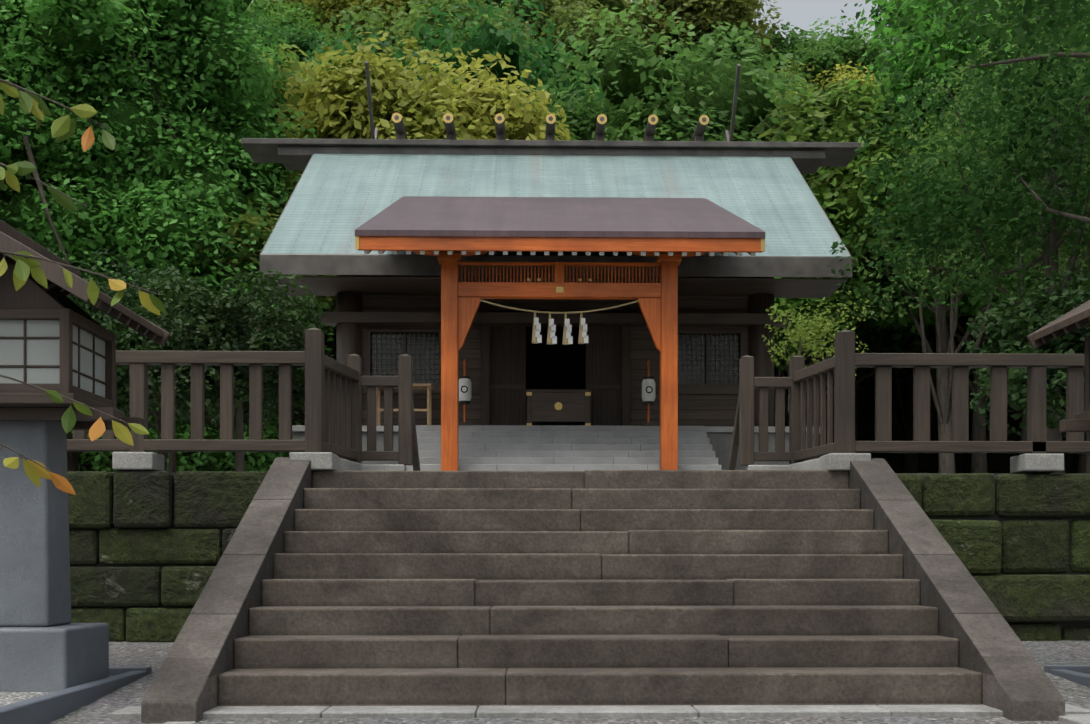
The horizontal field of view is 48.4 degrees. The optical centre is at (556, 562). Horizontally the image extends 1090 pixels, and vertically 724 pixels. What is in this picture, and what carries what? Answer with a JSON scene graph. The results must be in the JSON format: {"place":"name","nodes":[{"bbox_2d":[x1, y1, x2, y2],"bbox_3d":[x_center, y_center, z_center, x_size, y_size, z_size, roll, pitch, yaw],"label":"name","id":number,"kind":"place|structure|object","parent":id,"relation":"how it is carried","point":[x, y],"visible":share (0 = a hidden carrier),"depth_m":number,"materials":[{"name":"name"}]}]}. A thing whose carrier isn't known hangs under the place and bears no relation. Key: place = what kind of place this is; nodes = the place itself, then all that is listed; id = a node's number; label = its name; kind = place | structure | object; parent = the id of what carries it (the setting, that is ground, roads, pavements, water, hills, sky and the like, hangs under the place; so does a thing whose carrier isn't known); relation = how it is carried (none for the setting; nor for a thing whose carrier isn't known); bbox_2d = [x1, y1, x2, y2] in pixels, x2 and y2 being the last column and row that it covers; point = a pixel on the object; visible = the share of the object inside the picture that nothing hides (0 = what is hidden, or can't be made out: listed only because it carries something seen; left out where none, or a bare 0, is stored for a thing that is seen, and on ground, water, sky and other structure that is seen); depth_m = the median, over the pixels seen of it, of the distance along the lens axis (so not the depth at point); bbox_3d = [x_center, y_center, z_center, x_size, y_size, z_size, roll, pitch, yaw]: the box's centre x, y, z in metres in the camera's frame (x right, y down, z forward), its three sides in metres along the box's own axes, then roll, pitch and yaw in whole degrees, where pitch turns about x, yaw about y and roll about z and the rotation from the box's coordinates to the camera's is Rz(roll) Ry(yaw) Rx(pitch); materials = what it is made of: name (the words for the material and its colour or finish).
{"place":"outdoors","nodes":[
{"label":"outdoors","id":0,"kind":"place"},
{"bbox_2d":[48,351,1089,723],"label":"ground","id":1,"kind":"structure","parent":0,"point":[154,655],"depth_m":7.39,"materials":[{"name":"grey stone"}]},
{"bbox_2d":[0,666,150,723],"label":"slab","id":2,"kind":"structure","parent":1,"relation":"on","point":[32,707],"depth_m":6.62,"materials":[{"name":"grey stone"}]},
{"bbox_2d":[0,421,108,691],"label":"lantern pedestal","id":3,"kind":"object","parent":2,"relation":"on","point":[46,645],"visible":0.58,"depth_m":7.12,"materials":[{"name":"grey stone"}]},
{"bbox_2d":[0,219,169,429],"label":"lantern","id":4,"kind":"object","parent":3,"relation":"on","point":[53,336],"visible":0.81,"depth_m":6.96,"materials":[{"name":"brown wood"}]},
{"bbox_2d":[0,79,165,494],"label":"cherry branch","id":5,"kind":"object","parent":1,"relation":"on","point":[62,128],"visible":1,"depth_m":4.16,"materials":[{"name":"green plant"}]},
{"bbox_2d":[78,452,87,470],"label":"shrub","id":6,"kind":"object","parent":1,"relation":"on","point":[81,465],"depth_m":46.96,"materials":[{"name":"green plant"}]},
{"bbox_2d":[0,167,279,244],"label":"hill tree","id":7,"kind":"object","parent":1,"relation":"on","point":[32,181],"depth_m":34.54,"materials":[{"name":"green plant"}]},
{"bbox_2d":[0,0,334,471],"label":"tree","id":8,"kind":"object","parent":1,"relation":"on","point":[169,88],"visible":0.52,"depth_m":32.50,"materials":[{"name":"green plant"}]},
{"bbox_2d":[67,471,267,641],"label":"retaining wall","id":9,"kind":"structure","parent":1,"relation":"on","point":[147,549],"depth_m":9.63,"materials":[{"name":"stone"}]},
{"bbox_2d":[92,36,347,425],"bbox_3d":[-10.145,-9.783,44.204,11.373,19.077,15.300,-3,2,38],"label":"hill tree","id":10,"kind":"object","parent":1,"relation":"on","point":[295,66],"depth_m":39.91,"materials":[{"name":"green plant"}]},
{"bbox_2d":[141,457,312,722],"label":"stair cheek","id":11,"kind":"object","parent":1,"relation":"on","point":[198,660],"visible":0.54,"depth_m":7.38,"materials":[{"name":"grey stone"}]},
{"bbox_2d":[129,170,335,336],"bbox_3d":[-9.787,-6.662,38.435,10.476,12.785,11.756,0,0,23],"label":"hill tree","id":12,"kind":"object","parent":1,"relation":"on","point":[230,232],"visible":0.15,"depth_m":33.58,"materials":[{"name":"green plant"}]},
{"bbox_2d":[236,12,343,82],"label":"hill tree","id":13,"kind":"object","parent":1,"relation":"on","point":[300,42],"visible":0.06,"depth_m":74.00,"materials":[{"name":"green plant"}]},
{"bbox_2d":[268,0,320,20],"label":"hill tree","id":14,"kind":"object","parent":1,"relation":"on","point":[296,6],"depth_m":84.27,"materials":[{"name":"green plant"}]},
{"bbox_2d":[248,0,343,45],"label":"hill tree","id":15,"kind":"object","parent":1,"relation":"on","point":[268,9],"visible":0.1,"depth_m":81.50,"materials":[{"name":"green plant"}]},
{"bbox_2d":[323,326,335,358],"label":"hill tree","id":16,"kind":"object","parent":1,"relation":"on","point":[330,343],"depth_m":50.39,"materials":[{"name":"green plant"}]},
{"bbox_2d":[302,0,432,37],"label":"hill tree","id":17,"kind":"object","parent":1,"relation":"on","point":[334,8],"visible":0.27,"depth_m":83.65,"materials":[{"name":"green plant"}]},
{"bbox_2d":[277,30,570,139],"bbox_3d":[-3.651,-8.573,38.788,9.046,16.606,10.224,1,2,15],"label":"hill tree","id":18,"kind":"object","parent":1,"relation":"on","point":[338,98],"visible":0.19,"depth_m":35.56,"materials":[{"name":"yellow plant"}]},
{"bbox_2d":[320,0,541,81],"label":"hill tree","id":19,"kind":"object","parent":1,"relation":"on","point":[416,10],"visible":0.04,"depth_m":66.62,"materials":[{"name":"green plant"}]},
{"bbox_2d":[395,4,509,40],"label":"hill tree","id":20,"kind":"object","parent":1,"relation":"on","point":[495,6],"depth_m":77.61,"materials":[{"name":"green plant"}]},
{"bbox_2d":[302,0,604,116],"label":"hill tree","id":21,"kind":"object","parent":1,"relation":"on","point":[487,37],"visible":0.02,"depth_m":48.63,"materials":[{"name":"green plant"}]},
{"bbox_2d":[413,0,499,27],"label":"hill tree","id":22,"kind":"object","parent":1,"relation":"on","point":[478,5],"depth_m":84.70,"materials":[{"name":"green plant"}]},
{"bbox_2d":[406,0,560,15],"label":"hill tree","id":23,"kind":"object","parent":1,"relation":"on","point":[501,2],"depth_m":85.42,"materials":[{"name":"green plant"}]},
{"bbox_2d":[410,39,586,89],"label":"hill tree","id":24,"kind":"object","parent":1,"relation":"on","point":[454,82],"depth_m":55.35,"materials":[{"name":"green plant"}]},
{"bbox_2d":[496,0,661,88],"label":"hill tree","id":25,"kind":"object","parent":1,"relation":"on","point":[566,14],"visible":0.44,"depth_m":73.65,"materials":[{"name":"green plant"}]},
{"bbox_2d":[109,704,1089,723],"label":"stone pavement","id":26,"kind":"structure","parent":1,"relation":"on","point":[1076,715],"depth_m":6.54,"materials":[{"name":"stone"}]},
{"bbox_2d":[218,470,981,706],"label":"stairs","id":27,"kind":"structure","parent":1,"relation":"on","point":[588,587],"depth_m":7.87,"materials":[{"name":"stone"}]},
{"bbox_2d":[113,472,1089,475],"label":"platform","id":28,"kind":"object","parent":1,"relation":"on","point":[920,474],"depth_m":10.01,"materials":[{"name":"stone"}]},
{"bbox_2d":[21,231,137,438],"bbox_3d":[-6.775,-2.397,14.794,3.325,3.360,3.129,0,0,-14],"label":"camellia shrub","id":29,"kind":"object","parent":28,"relation":"on","point":[115,331],"visible":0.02,"depth_m":14.69,"materials":[{"name":"green plant"}]},
{"bbox_2d":[87,266,277,471],"bbox_3d":[-5.745,-2.491,18.213,3.990,3.549,3.954,0,0,-12],"label":"camellia shrub","id":30,"kind":"object","parent":28,"relation":"on","point":[172,462],"depth_m":18.15,"materials":[{"name":"green plant"}]},
{"bbox_2d":[67,248,304,470],"bbox_3d":[-4.990,-2.301,15.555,3.134,3.170,3.080,0,0,-38],"label":"camellia shrub","id":31,"kind":"object","parent":28,"relation":"on","point":[130,304],"visible":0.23,"depth_m":14.77,"materials":[{"name":"green plant"}]},
{"bbox_2d":[134,269,326,471],"bbox_3d":[-3.756,-2.095,14.778,2.406,2.758,2.689,0,0,-1],"label":"camellia shrub","id":32,"kind":"object","parent":28,"relation":"on","point":[275,337],"visible":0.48,"depth_m":14.17,"materials":[{"name":"green plant"}]},
{"bbox_2d":[376,383,590,425],"bbox_3d":[-1.227,-2.577,20.104,3.560,0.700,0.660,0,0,-1],"label":"offertory box","id":33,"kind":"object","parent":28,"relation":"on","point":[558,406],"visible":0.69,"depth_m":19.83,"materials":[{"name":"brown wood"}]},
{"bbox_2d":[362,275,747,425],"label":"shrine walls","id":34,"kind":"structure","parent":28,"relation":"on","point":[559,365],"depth_m":20.51,"materials":[{"name":"brown wood"}]},
{"bbox_2d":[241,138,861,297],"bbox_3d":[-0.087,-6.389,24.207,12.100,3.765,10.060,0,0,-1],"label":"roof structure","id":35,"kind":"object","parent":34,"relation":"on","point":[290,154],"visible":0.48,"depth_m":19.87,"materials":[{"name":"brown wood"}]},
{"bbox_2d":[365,61,740,141],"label":"roof ornaments","id":36,"kind":"object","parent":35,"relation":"on","point":[499,118],"visible":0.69,"depth_m":23.59,"materials":[{"name":"brown wood"}]},
{"bbox_2d":[262,154,849,255],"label":"roof","id":37,"kind":"structure","parent":35,"relation":"on","point":[335,201],"depth_m":22.06,"materials":[{"name":"metal"}]},
{"bbox_2d":[319,303,790,425],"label":"shrine trim","id":38,"kind":"structure","parent":34,"relation":"attached to","point":[708,361],"depth_m":20.52,"materials":[{"name":"brown wood"}]},
{"bbox_2d":[459,359,655,425],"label":"hanging lanterns","id":39,"kind":"object","parent":34,"relation":"on","point":[648,390],"visible":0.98,"depth_m":19.70,"materials":[{"name":"white paper"}]},
{"bbox_2d":[292,425,819,470],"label":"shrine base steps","id":40,"kind":"structure","parent":28,"relation":"on","point":[531,448],"depth_m":18.82,"materials":[{"name":"grey stone"}]},
{"bbox_2d":[336,275,773,426],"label":"shrine columns","id":41,"kind":"structure","parent":40,"relation":"on","point":[348,338],"depth_m":20.29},
{"bbox_2d":[355,236,764,470],"bbox_3d":[0.024,-3.031,18.572,5.740,4.589,3.212,0,0,-1],"label":"wooden porch frame","id":42,"kind":"object","parent":28,"relation":"on","point":[657,303],"visible":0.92,"depth_m":17.62,"materials":[{"name":"orange wood"}]},
{"bbox_2d":[480,299,638,344],"bbox_3d":[0.041,-3.571,17.706,2.969,0.776,0.105,0,0,-1],"label":"shimenawa rope","id":43,"kind":"object","parent":42,"relation":"attached to","point":[552,337],"visible":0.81,"depth_m":17.67,"materials":[{"name":"beige wicker"}]},
{"bbox_2d":[355,196,764,237],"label":"porch roof","id":44,"kind":"structure","parent":42,"relation":"on","point":[550,216],"depth_m":18.37,"materials":[{"name":"brown metal"}]},
{"bbox_2d":[66,328,1089,470],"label":"wood fence","id":45,"kind":"object","parent":28,"relation":"on","point":[333,405],"visible":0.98,"depth_m":9.85,"materials":[{"name":"brown wood"}]},
{"bbox_2d":[112,452,1063,472],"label":"stone fence bases","id":46,"kind":"object","parent":28,"relation":"on","point":[331,461],"visible":0.67,"depth_m":9.74,"materials":[{"name":"stone"}]},
{"bbox_2d":[762,291,869,411],"bbox_3d":[3.526,-2.196,16.452,1.500,2.958,1.642,0,0,-1],"label":"yellow shrub","id":47,"kind":"object","parent":28,"relation":"on","point":[800,336],"visible":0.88,"depth_m":16.50,"materials":[{"name":"green plant"}]},
{"bbox_2d":[827,1,1089,472],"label":"evergreen","id":48,"kind":"object","parent":28,"relation":"on","point":[1054,237],"visible":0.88,"depth_m":17.42,"materials":[{"name":"green plant"}]},
{"bbox_2d":[836,0,1089,319],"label":"evergreen","id":49,"kind":"object","parent":28,"relation":"on","point":[1036,253],"visible":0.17,"depth_m":22.53,"materials":[{"name":"green plant"}]},
{"bbox_2d":[840,0,1089,254],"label":"tree","id":50,"kind":"object","parent":28,"relation":"on","point":[1030,10],"visible":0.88,"depth_m":14.61,"materials":[{"name":"green plant"}]},
{"bbox_2d":[962,269,1089,472],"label":"bush","id":51,"kind":"object","parent":28,"relation":"on","point":[1048,310],"visible":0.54,"depth_m":14.25,"materials":[{"name":"green plant"}]},
{"bbox_2d":[1060,211,1089,275],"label":"evergreen","id":52,"kind":"object","parent":28,"relation":"on","point":[1084,268],"visible":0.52,"depth_m":16.97,"materials":[{"name":"green plant"}]},
{"bbox_2d":[590,73,684,101],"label":"hill tree","id":53,"kind":"object","parent":1,"relation":"on","point":[683,85],"depth_m":66.06,"materials":[{"name":"green plant"}]},
{"bbox_2d":[501,0,868,259],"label":"hill tree","id":54,"kind":"object","parent":1,"relation":"on","point":[635,82],"visible":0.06,"depth_m":38.83,"materials":[{"name":"green plant"}]},
{"bbox_2d":[612,0,781,72],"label":"hill tree","id":55,"kind":"object","parent":1,"relation":"on","point":[702,16],"visible":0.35,"depth_m":77.44,"materials":[{"name":"green plant"}]},
{"bbox_2d":[672,23,822,103],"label":"hill tree","id":56,"kind":"object","parent":1,"relation":"on","point":[737,48],"visible":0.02,"depth_m":72.72,"materials":[{"name":"green plant"}]},
{"bbox_2d":[774,373,788,426],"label":"hill tree","id":57,"kind":"object","parent":1,"relation":"on","point":[774,402],"depth_m":60.71,"materials":[{"name":"green plant"}]},
{"bbox_2d":[768,82,817,101],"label":"hill tree","id":58,"kind":"object","parent":1,"relation":"on","point":[796,92],"visible":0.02,"depth_m":71.51,"materials":[{"name":"green plant"}]},
{"bbox_2d":[758,22,890,89],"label":"hill tree","id":59,"kind":"object","parent":1,"relation":"on","point":[827,54],"visible":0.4,"depth_m":81.25,"materials":[{"name":"green plant"}]},
{"bbox_2d":[774,191,877,423],"bbox_3d":[5.676,-6.288,41.826,10.540,12.063,12.113,-1,-1,-19],"label":"hill tree","id":60,"kind":"object","parent":1,"relation":"on","point":[834,298],"visible":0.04,"depth_m":39.56,"materials":[{"name":"green plant"}]},
{"bbox_2d":[771,59,880,93],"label":"hill tree","id":61,"kind":"object","parent":1,"relation":"on","point":[861,77],"visible":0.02,"depth_m":78.29,"materials":[{"name":"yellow plant"}]},
{"bbox_2d":[826,320,872,440],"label":"hill tree","id":62,"kind":"object","parent":1,"relation":"on","point":[859,372],"depth_m":53.98,"materials":[{"name":"green plant"}]},
{"bbox_2d":[774,319,926,402],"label":"hill tree","id":63,"kind":"object","parent":1,"relation":"on","point":[869,370],"depth_m":56.65,"materials":[{"name":"green plant"}]},
{"bbox_2d":[806,16,895,62],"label":"hill tree","id":64,"kind":"object","parent":1,"relation":"on","point":[826,23],"depth_m":86.94,"materials":[{"name":"green plant"}]},
{"bbox_2d":[780,272,970,426],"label":"hill tree","id":65,"kind":"object","parent":1,"relation":"on","point":[893,328],"visible":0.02,"depth_m":49.28,"materials":[{"name":"green plant"}]},
{"bbox_2d":[729,81,1022,458],"bbox_3d":[9.356,-8.684,43.351,12.368,16.846,17.473,0,0,-15],"label":"hill tree","id":66,"kind":"object","parent":1,"relation":"on","point":[820,115],"visible":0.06,"depth_m":38.68,"materials":[{"name":"green plant"}]},
{"bbox_2d":[869,0,910,51],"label":"hill tree","id":67,"kind":"object","parent":1,"relation":"on","point":[889,23],"visible":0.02,"depth_m":87.46,"materials":[{"name":"green plant"}]},
{"bbox_2d":[923,322,938,472],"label":"hill tree","id":68,"kind":"object","parent":1,"relation":"on","point":[933,374],"depth_m":47.76,"materials":[{"name":"brown plant"}]},
{"bbox_2d":[775,46,1089,472],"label":"hill tree","id":69,"kind":"object","parent":1,"relation":"on","point":[944,339],"visible":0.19,"depth_m":37.76,"materials":[{"name":"green plant"}]},
{"bbox_2d":[930,371,934,428],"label":"hill tree","id":70,"kind":"object","parent":1,"relation":"on","point":[932,421],"depth_m":65.45,"materials":[{"name":"brown plant"}]},
{"bbox_2d":[849,458,1064,720],"bbox_3d":[2.521,0.137,8.320,0.290,1.953,3.770,0,0,-1],"label":"stair cheek","id":71,"kind":"object","parent":1,"relation":"on","point":[1017,684],"visible":0.54,"depth_m":7.49,"materials":[{"name":"grey stone"}]},
{"bbox_2d":[846,0,1089,454],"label":"hill tree","id":72,"kind":"object","parent":1,"relation":"on","point":[929,23],"visible":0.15,"depth_m":37.33,"materials":[{"name":"green plant"}]},
{"bbox_2d":[847,248,1088,472],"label":"hill tree","id":73,"kind":"object","parent":1,"relation":"on","point":[978,462],"visible":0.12,"depth_m":42.73,"materials":[{"name":"green plant"}]},
{"bbox_2d":[932,343,1022,437],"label":"hill tree","id":74,"kind":"object","parent":1,"relation":"on","point":[1008,414],"depth_m":61.02,"materials":[{"name":"green plant"}]},
{"bbox_2d":[969,376,1009,440],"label":"hill tree","id":75,"kind":"object","parent":1,"relation":"on","point":[988,434],"depth_m":52.71,"materials":[{"name":"green plant"}]},
{"bbox_2d":[896,473,1089,640],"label":"retaining wall","id":76,"kind":"structure","parent":1,"relation":"on","point":[1019,544],"depth_m":9.77,"materials":[{"name":"stone"}]},
{"bbox_2d":[927,313,1080,472],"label":"hill tree","id":77,"kind":"object","parent":1,"relation":"on","point":[962,318],"depth_m":47.33,"materials":[{"name":"green plant"}]},
{"bbox_2d":[958,238,1088,327],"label":"hill tree","id":78,"kind":"object","parent":1,"relation":"on","point":[995,321],"depth_m":41.13,"materials":[{"name":"green plant"}]},
{"bbox_2d":[971,306,1086,472],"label":"hill tree","id":79,"kind":"object","parent":1,"relation":"on","point":[1082,464],"depth_m":45.42,"materials":[{"name":"green plant"}]},
{"bbox_2d":[1027,300,1089,431],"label":"house lantern","id":80,"kind":"object","parent":1,"relation":"on","point":[1078,317],"visible":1,"depth_m":7.75,"materials":[{"name":"brown wood"}]},
{"bbox_2d":[1044,665,1089,687],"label":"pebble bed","id":81,"kind":"object","parent":1,"relation":"on","point":[1076,674],"visible":0.42,"depth_m":7.95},
{"bbox_2d":[250,0,893,51],"label":"sky","id":82,"kind":"structure","parent":0,"point":[801,14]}
]}

